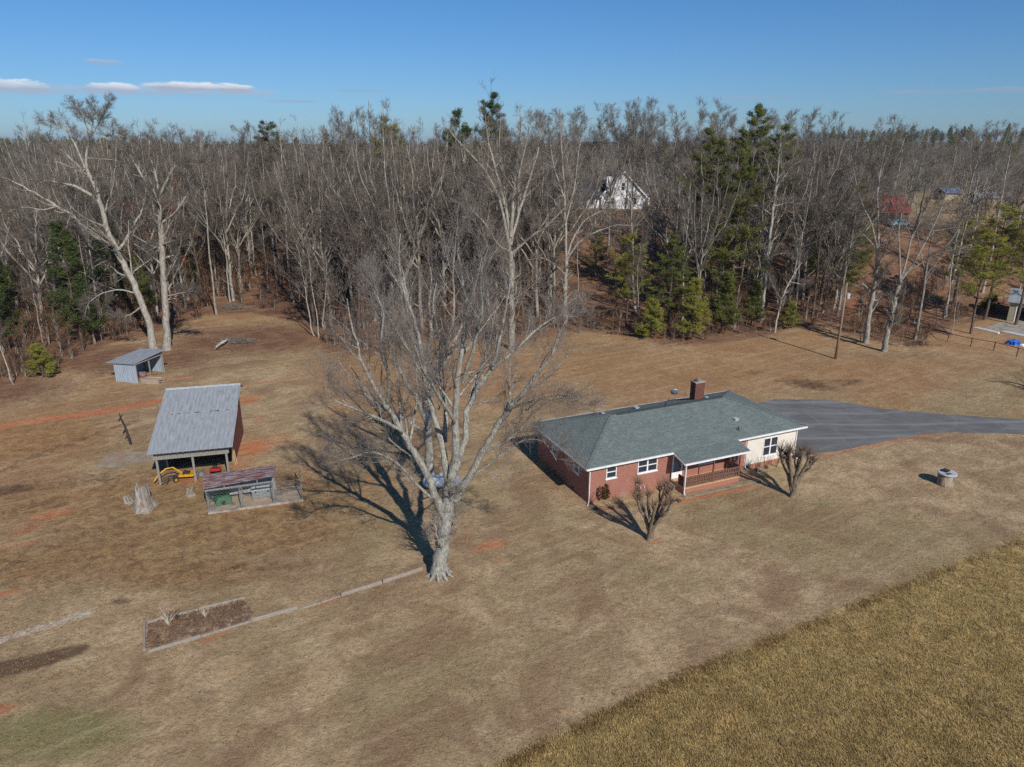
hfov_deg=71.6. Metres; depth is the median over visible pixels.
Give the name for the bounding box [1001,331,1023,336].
white boards
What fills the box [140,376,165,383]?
lumber stack
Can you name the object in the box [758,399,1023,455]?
driveway
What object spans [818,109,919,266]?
bare tree
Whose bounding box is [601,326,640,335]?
brush pile
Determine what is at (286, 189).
bare tree
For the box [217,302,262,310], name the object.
brush pile
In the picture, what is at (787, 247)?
bare tree
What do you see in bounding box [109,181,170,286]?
bare tree
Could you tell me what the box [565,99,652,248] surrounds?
bare tree
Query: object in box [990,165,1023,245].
bare tree
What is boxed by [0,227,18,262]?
bare tree
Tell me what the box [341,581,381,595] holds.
landscape timber
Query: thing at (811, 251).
pine tree
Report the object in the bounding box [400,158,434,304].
bare tree
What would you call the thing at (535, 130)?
bare tree
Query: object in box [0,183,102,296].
bare tree
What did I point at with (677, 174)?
bare tree
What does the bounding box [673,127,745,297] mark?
pine tree
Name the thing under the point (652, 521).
crape myrtle
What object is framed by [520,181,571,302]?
bare tree
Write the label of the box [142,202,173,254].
bare tree
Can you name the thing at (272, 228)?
bare tree
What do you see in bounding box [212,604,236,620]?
dry plant
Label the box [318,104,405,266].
bare tree
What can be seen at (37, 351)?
pine tree
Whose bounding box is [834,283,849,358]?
utility pole
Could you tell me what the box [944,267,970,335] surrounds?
bare tree
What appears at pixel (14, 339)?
sapling
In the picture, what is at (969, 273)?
bare tree
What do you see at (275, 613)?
landscape timber
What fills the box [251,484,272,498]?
metal crate
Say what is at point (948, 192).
house
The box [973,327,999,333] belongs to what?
white boards
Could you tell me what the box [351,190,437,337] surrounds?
bare tree
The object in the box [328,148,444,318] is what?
bare tree
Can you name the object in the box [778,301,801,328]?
pine tree
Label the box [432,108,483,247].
pine tree
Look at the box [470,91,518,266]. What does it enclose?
pine tree
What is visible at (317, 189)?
bare tree
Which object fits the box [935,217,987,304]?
pine tree
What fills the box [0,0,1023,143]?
sky
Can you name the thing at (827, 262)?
bare tree
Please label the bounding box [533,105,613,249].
bare tree
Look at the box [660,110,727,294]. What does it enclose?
bare tree
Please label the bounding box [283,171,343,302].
bare tree
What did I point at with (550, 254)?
bare tree
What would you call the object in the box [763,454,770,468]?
bare shrub
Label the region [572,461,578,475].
window
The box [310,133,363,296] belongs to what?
bare tree
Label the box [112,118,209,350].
forked tree
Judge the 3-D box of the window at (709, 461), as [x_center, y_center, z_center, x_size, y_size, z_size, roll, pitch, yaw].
[15.683,5.880,57.387,1.520,1.320,0.170,-8,20,-22]
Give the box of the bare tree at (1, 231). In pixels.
[0,184,17,327]
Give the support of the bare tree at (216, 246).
on the ground at (278, 332)
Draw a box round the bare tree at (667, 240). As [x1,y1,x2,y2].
[629,179,696,277]
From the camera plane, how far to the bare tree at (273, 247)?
131.56 m
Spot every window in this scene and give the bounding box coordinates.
[552,443,557,456]
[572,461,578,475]
[605,466,616,479]
[637,458,657,474]
[698,461,712,465]
[762,436,778,457]
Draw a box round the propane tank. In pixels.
[423,472,460,487]
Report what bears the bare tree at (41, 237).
on the ground at (278, 332)
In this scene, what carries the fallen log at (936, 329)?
on the ground at (278, 332)
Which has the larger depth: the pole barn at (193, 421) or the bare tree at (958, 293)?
the bare tree at (958, 293)
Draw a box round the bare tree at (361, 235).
[340,178,391,306]
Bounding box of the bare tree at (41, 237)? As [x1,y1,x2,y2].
[0,158,68,315]
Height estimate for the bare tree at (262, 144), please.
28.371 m
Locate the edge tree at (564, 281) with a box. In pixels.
[520,108,638,323]
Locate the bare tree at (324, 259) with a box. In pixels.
[311,242,337,330]
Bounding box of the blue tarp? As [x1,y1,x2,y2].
[1005,339,1021,345]
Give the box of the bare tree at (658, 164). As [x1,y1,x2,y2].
[648,151,690,218]
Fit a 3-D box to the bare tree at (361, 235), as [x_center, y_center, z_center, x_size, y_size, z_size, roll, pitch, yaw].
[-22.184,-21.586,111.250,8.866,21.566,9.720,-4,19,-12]
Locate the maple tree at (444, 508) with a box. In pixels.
[295,180,612,583]
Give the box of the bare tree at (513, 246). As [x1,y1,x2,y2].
[480,148,541,277]
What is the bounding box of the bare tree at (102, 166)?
[70,147,123,211]
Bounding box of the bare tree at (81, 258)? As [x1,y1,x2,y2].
[62,203,95,343]
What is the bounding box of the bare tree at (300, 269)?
[288,237,318,335]
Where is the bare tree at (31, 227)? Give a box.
[4,192,61,262]
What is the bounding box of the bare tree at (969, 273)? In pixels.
[955,240,987,319]
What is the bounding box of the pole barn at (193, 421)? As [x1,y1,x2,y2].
[146,383,243,484]
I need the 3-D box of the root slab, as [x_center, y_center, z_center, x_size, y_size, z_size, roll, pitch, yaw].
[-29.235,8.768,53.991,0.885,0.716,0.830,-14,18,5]
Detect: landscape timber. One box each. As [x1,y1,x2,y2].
[143,622,145,650]
[148,608,197,623]
[148,634,200,652]
[199,596,244,609]
[201,620,250,636]
[251,606,296,621]
[299,602,319,609]
[321,595,340,602]
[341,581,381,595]
[382,567,422,582]
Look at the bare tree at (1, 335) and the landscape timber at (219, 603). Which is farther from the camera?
the bare tree at (1, 335)
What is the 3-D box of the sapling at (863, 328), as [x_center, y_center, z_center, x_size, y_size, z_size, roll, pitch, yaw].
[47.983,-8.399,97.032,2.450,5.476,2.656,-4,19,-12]
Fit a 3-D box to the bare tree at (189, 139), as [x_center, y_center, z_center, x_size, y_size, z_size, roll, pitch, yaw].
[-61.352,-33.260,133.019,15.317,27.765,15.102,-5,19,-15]
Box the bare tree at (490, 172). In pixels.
[403,147,491,266]
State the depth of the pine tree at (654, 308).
97.66 m
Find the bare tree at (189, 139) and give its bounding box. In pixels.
[127,128,220,273]
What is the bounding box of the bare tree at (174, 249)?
[165,220,189,315]
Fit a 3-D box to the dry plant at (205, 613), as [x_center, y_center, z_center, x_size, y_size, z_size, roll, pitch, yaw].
[-17.712,13.144,40.909,1.620,0.709,1.630,-11,22,-29]
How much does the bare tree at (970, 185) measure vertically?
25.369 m
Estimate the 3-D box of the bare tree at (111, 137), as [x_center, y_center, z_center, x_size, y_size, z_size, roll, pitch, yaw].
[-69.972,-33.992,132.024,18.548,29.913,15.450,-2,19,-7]
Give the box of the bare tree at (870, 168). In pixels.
[824,134,910,276]
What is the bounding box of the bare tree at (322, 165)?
[297,144,392,305]
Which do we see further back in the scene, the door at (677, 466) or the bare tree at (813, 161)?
the bare tree at (813, 161)
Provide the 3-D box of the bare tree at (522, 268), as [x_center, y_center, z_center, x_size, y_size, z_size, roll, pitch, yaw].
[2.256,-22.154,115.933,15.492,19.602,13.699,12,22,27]
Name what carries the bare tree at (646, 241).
on the ground at (278, 332)
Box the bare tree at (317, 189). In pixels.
[284,148,365,284]
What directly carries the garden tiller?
on the ground at (278, 332)
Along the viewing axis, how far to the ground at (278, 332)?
48.18 m
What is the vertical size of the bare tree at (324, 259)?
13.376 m
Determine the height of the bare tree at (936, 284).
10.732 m
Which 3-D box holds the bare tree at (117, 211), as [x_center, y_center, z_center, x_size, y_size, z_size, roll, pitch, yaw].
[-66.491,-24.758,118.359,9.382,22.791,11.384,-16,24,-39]
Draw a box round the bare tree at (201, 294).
[164,187,219,307]
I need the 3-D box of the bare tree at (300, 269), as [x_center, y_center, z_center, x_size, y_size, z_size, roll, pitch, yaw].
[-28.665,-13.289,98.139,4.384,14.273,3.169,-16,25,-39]
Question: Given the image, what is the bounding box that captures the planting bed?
[146,601,253,649]
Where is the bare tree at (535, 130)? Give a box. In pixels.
[488,110,577,197]
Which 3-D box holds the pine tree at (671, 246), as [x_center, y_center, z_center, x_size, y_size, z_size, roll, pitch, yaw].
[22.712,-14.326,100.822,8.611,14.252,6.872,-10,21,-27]
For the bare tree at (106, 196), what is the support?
on the ground at (278, 332)
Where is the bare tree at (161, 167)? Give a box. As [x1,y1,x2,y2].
[130,162,213,285]
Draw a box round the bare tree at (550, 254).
[536,197,564,313]
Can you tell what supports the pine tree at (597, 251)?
on the ground at (278, 332)
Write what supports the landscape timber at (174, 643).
on the ground at (278, 332)
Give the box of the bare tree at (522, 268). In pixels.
[493,194,571,305]
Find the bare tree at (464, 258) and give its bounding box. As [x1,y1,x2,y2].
[420,167,512,291]
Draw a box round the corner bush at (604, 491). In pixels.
[596,483,610,499]
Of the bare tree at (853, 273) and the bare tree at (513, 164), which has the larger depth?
the bare tree at (853, 273)
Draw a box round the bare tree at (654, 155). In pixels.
[625,110,702,259]
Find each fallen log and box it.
[214,339,228,348]
[901,320,950,334]
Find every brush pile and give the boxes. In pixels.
[207,334,260,346]
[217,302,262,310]
[242,298,277,305]
[274,302,310,309]
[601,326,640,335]
[893,337,947,346]
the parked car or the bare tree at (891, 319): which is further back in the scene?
the parked car
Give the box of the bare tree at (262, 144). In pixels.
[210,120,297,269]
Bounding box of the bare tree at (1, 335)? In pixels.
[0,317,14,384]
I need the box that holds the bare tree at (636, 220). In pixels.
[615,151,654,313]
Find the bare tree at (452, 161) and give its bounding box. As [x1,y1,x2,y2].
[429,148,519,303]
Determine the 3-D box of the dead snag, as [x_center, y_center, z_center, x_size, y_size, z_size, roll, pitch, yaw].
[-34.915,4.105,63.988,0.898,3.216,0.270,0,19,0]
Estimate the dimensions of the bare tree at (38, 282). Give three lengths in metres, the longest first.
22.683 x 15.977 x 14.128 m
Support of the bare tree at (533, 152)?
on the ground at (278, 332)
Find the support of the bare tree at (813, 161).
on the ground at (278, 332)
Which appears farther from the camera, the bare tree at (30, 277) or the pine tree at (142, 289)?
the pine tree at (142, 289)
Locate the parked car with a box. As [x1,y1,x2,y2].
[888,219,910,226]
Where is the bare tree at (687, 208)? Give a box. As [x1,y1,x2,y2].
[666,184,713,325]
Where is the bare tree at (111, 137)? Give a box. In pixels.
[73,117,179,255]
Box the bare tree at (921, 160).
[907,142,948,206]
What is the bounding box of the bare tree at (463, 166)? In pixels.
[400,139,491,325]
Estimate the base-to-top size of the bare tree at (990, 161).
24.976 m
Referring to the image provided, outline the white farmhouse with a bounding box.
[575,170,655,208]
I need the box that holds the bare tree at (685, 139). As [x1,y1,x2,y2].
[639,96,738,252]
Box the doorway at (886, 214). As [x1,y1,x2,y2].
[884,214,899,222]
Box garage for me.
[1007,288,1023,321]
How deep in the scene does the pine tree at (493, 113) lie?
134.72 m
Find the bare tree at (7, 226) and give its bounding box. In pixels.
[1,189,38,264]
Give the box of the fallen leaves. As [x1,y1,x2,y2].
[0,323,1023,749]
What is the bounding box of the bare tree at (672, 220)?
[663,169,688,295]
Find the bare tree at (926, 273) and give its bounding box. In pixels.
[904,177,982,339]
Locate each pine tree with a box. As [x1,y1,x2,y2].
[0,253,30,349]
[22,342,58,377]
[38,220,107,343]
[120,257,161,319]
[158,227,204,297]
[250,119,288,257]
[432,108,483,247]
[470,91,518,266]
[477,72,503,258]
[581,227,612,279]
[603,230,656,326]
[633,297,668,337]
[641,233,694,331]
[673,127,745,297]
[675,277,712,339]
[682,145,738,279]
[698,145,778,319]
[703,271,745,333]
[740,278,771,326]
[742,123,809,307]
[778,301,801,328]
[800,239,821,279]
[801,198,853,299]
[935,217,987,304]
[941,230,1023,333]
[961,203,1023,319]
[978,294,1000,310]
[994,218,1023,324]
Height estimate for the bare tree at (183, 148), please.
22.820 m
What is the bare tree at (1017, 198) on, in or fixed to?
on the ground at (278, 332)
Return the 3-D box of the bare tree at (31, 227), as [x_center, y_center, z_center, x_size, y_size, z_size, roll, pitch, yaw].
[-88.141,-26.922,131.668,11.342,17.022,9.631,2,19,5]
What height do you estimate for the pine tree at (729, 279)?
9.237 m
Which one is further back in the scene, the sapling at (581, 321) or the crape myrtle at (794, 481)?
the sapling at (581, 321)
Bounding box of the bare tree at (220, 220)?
[203,182,232,302]
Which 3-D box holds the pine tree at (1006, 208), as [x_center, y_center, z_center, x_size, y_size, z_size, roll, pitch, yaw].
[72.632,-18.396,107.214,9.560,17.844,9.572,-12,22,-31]
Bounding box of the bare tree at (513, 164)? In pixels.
[439,101,574,350]
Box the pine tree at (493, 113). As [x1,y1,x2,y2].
[477,72,503,258]
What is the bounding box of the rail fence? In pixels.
[923,317,1023,356]
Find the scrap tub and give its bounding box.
[138,371,146,378]
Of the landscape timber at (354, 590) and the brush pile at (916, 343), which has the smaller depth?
the landscape timber at (354, 590)
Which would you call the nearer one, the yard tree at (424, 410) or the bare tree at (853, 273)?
the yard tree at (424, 410)
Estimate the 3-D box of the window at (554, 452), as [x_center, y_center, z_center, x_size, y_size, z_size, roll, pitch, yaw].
[3.519,5.325,58.165,0.170,1.130,1.020,-8,20,-22]
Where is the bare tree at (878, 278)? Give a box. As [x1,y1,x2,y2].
[832,131,923,343]
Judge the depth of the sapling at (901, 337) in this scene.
94.40 m
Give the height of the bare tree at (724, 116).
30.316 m
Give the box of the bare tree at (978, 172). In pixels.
[966,145,1004,210]
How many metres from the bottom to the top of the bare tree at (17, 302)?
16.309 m
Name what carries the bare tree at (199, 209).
on the ground at (278, 332)
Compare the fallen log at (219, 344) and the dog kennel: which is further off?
the fallen log at (219, 344)
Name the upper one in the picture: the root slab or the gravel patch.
the gravel patch
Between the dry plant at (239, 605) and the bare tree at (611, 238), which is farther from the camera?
the bare tree at (611, 238)
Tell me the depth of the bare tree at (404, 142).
130.00 m
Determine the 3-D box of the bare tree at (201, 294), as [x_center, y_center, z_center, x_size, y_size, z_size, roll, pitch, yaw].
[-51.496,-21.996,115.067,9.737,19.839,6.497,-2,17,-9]
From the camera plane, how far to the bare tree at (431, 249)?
114.81 m
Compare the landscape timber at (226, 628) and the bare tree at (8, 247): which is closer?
the landscape timber at (226, 628)
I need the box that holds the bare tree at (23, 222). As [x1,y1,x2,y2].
[3,188,43,291]
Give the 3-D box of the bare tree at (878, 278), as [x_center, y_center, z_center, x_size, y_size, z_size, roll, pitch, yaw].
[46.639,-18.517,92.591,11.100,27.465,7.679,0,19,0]
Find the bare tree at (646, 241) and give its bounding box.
[626,220,650,330]
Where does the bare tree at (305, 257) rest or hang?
on the ground at (278, 332)
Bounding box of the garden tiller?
[209,464,221,473]
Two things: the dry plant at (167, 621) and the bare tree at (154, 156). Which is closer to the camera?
the dry plant at (167, 621)
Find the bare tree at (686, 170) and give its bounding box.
[654,156,696,220]
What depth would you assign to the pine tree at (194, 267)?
121.02 m
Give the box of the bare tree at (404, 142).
[396,121,462,240]
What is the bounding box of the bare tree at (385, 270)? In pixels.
[333,166,434,306]
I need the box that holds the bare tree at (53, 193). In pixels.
[26,170,87,287]
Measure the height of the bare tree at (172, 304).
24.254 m
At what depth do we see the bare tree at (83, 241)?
123.55 m
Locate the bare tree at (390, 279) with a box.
[332,175,441,319]
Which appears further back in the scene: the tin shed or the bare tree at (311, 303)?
the bare tree at (311, 303)
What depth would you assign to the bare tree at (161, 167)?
126.22 m
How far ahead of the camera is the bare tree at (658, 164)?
160.90 m
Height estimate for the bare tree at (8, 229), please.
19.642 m
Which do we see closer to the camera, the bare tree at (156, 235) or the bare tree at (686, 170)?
the bare tree at (156, 235)
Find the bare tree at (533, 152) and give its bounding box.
[494,143,558,292]
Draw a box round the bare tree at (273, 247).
[226,136,283,276]
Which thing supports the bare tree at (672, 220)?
on the ground at (278, 332)
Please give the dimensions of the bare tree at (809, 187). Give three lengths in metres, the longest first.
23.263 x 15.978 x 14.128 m
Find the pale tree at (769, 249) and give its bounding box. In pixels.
[744,119,809,322]
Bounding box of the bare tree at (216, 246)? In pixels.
[177,143,244,291]
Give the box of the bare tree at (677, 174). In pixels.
[664,157,692,199]
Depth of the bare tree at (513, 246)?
105.72 m
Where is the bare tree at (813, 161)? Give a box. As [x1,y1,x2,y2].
[770,139,873,300]
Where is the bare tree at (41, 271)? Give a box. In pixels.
[0,216,75,292]
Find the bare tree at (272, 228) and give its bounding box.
[247,177,286,252]
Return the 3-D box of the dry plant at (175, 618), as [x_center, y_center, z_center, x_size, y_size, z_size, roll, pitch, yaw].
[-19.240,13.200,40.424,2.312,0.919,1.903,0,19,0]
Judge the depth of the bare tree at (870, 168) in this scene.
117.58 m
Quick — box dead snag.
[119,412,131,444]
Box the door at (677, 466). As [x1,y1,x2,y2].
[671,455,682,478]
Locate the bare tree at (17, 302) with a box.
[0,228,32,304]
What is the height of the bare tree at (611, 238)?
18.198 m
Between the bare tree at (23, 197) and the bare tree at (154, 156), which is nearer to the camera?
the bare tree at (23, 197)
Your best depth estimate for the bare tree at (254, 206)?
156.63 m
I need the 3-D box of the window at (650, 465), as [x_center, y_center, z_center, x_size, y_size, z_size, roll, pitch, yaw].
[10.539,6.381,55.216,1.920,1.230,0.170,-8,20,-22]
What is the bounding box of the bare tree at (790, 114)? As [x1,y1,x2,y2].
[728,105,822,234]
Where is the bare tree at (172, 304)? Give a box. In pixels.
[117,156,191,310]
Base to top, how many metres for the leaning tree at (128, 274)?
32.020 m
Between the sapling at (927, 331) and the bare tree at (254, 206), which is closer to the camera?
the sapling at (927, 331)
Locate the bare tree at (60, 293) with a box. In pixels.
[49,259,70,341]
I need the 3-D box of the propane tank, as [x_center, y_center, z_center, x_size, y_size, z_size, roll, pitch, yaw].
[-5.518,7.703,55.863,3.000,1.450,0.960,-1,19,-3]
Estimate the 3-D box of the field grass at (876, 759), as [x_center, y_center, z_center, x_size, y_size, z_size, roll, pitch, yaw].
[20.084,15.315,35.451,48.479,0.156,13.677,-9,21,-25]
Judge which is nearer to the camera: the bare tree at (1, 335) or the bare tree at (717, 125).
the bare tree at (1, 335)
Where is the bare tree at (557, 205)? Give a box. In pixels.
[547,171,581,270]
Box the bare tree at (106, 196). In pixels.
[96,178,125,306]
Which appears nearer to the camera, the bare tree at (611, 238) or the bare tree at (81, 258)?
the bare tree at (81, 258)
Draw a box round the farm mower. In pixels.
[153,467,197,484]
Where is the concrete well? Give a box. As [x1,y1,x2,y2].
[936,468,957,487]
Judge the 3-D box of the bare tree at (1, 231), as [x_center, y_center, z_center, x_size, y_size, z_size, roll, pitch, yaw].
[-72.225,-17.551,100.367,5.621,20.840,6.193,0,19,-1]
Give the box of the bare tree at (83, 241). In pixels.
[46,202,123,289]
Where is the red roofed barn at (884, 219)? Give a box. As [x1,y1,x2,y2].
[865,195,912,222]
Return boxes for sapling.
[4,319,27,371]
[575,311,586,333]
[597,307,607,329]
[765,233,816,332]
[856,305,872,340]
[897,321,911,346]
[919,322,934,344]
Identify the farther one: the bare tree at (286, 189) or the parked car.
the parked car
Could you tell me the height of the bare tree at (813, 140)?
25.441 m
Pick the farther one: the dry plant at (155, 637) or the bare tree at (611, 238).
the bare tree at (611, 238)
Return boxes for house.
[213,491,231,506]
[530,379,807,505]
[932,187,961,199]
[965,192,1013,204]
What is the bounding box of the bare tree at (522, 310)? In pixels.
[497,155,544,322]
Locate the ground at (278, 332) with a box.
[0,142,1023,766]
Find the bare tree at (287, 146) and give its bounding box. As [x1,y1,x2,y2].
[262,138,304,161]
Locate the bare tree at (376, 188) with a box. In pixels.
[352,150,388,287]
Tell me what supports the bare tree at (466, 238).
on the ground at (278, 332)
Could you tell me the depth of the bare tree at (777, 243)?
108.53 m
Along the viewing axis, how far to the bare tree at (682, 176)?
145.82 m
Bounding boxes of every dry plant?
[137,606,194,638]
[139,632,168,648]
[152,608,195,631]
[190,606,218,623]
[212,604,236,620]
[220,599,256,615]
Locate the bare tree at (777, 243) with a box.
[743,229,786,307]
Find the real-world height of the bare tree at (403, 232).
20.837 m
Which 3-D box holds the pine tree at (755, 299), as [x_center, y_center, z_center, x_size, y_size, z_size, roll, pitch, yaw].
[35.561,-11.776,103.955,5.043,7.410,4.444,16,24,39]
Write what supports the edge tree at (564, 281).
on the ground at (278, 332)
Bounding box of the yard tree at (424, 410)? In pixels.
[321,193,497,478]
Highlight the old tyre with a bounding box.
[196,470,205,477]
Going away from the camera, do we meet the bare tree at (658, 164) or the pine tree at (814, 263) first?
the pine tree at (814, 263)
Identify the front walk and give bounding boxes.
[681,478,762,498]
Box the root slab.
[123,494,133,504]
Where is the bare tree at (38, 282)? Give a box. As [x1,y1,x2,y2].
[0,175,87,330]
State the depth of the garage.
108.48 m
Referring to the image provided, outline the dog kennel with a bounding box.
[203,463,302,514]
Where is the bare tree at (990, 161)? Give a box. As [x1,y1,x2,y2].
[945,118,1023,256]
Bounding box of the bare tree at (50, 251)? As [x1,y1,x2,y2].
[11,211,93,324]
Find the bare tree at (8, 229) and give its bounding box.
[0,210,19,269]
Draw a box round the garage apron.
[985,322,1023,333]
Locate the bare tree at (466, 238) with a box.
[435,177,516,326]
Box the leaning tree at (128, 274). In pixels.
[0,89,158,348]
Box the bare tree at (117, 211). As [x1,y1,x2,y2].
[93,165,139,299]
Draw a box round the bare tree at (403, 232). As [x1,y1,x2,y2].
[392,181,410,287]
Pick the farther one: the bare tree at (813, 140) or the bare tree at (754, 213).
the bare tree at (813, 140)
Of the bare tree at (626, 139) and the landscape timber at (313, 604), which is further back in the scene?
the bare tree at (626, 139)
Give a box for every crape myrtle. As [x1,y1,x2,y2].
[624,471,682,541]
[774,438,823,497]
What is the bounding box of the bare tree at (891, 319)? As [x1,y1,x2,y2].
[881,138,972,351]
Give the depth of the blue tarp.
95.91 m
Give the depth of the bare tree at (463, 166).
100.13 m
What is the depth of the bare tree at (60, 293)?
94.12 m
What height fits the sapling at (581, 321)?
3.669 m
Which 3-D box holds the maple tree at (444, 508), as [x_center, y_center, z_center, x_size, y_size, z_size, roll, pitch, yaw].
[-2.720,0.802,40.884,16.848,24.436,14.695,0,19,0]
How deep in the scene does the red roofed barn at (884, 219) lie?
149.30 m
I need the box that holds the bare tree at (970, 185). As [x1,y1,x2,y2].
[921,129,996,280]
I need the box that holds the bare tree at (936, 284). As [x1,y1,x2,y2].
[928,257,951,321]
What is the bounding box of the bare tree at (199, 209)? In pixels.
[176,134,217,315]
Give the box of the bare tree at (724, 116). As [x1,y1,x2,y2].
[699,106,776,277]
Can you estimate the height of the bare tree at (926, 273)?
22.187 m
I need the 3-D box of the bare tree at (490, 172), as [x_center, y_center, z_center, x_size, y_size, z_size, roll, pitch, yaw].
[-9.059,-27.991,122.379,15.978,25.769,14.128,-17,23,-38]
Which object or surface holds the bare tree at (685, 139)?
on the ground at (278, 332)
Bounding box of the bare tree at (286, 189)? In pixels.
[263,159,362,305]
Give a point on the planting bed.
(249, 612)
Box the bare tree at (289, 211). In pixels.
[261,162,363,316]
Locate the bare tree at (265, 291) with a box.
[259,287,271,310]
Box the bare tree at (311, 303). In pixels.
[260,201,337,326]
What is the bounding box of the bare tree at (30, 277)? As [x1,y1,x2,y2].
[14,231,49,344]
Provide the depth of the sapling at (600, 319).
102.74 m
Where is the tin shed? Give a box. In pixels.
[106,348,165,382]
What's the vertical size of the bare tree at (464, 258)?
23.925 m
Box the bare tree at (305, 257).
[301,228,319,337]
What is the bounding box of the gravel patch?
[96,452,153,467]
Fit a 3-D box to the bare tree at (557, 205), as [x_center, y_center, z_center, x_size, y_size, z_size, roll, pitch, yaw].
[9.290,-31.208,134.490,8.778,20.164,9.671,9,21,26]
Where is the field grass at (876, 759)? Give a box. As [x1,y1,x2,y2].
[494,529,1023,766]
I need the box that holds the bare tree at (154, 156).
[110,136,188,199]
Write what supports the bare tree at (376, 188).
on the ground at (278, 332)
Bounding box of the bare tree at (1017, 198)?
[1011,179,1023,243]
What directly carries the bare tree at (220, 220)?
on the ground at (278, 332)
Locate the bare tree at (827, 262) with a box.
[811,233,838,319]
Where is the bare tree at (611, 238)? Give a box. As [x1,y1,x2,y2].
[597,201,635,316]
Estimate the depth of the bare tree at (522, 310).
103.00 m
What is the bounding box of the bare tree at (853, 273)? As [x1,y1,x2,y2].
[809,183,881,305]
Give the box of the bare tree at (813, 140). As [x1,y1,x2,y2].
[774,127,862,247]
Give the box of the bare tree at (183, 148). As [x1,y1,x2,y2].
[146,135,199,163]
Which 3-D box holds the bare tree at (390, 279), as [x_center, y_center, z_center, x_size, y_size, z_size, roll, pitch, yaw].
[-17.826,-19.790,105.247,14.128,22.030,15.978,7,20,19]
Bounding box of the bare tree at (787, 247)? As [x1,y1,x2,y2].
[781,189,801,292]
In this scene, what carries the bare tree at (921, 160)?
on the ground at (278, 332)
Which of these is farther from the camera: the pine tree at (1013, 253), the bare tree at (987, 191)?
the bare tree at (987, 191)
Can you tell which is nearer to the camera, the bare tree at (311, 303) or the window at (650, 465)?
the window at (650, 465)
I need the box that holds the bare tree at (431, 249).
[395,165,480,298]
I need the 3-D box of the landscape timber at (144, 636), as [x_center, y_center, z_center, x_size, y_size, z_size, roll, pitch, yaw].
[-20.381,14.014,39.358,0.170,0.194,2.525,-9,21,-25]
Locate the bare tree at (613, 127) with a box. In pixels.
[603,97,668,232]
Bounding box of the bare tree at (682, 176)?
[672,166,697,213]
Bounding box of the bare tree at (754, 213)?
[732,198,757,297]
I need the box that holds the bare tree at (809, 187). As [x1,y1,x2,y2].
[711,168,818,309]
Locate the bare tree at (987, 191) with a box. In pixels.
[968,172,1002,215]
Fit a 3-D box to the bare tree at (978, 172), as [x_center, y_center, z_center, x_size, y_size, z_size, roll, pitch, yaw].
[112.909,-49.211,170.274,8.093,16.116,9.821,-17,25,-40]
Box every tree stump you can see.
[132,482,158,513]
[185,487,195,496]
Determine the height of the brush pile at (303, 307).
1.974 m
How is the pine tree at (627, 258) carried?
on the ground at (278, 332)
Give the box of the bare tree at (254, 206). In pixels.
[236,166,269,230]
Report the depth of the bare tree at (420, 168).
135.53 m
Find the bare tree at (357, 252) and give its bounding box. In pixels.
[309,182,404,339]
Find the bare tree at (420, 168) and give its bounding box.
[390,146,433,255]
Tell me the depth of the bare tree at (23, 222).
124.28 m
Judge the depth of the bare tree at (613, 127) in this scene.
148.52 m

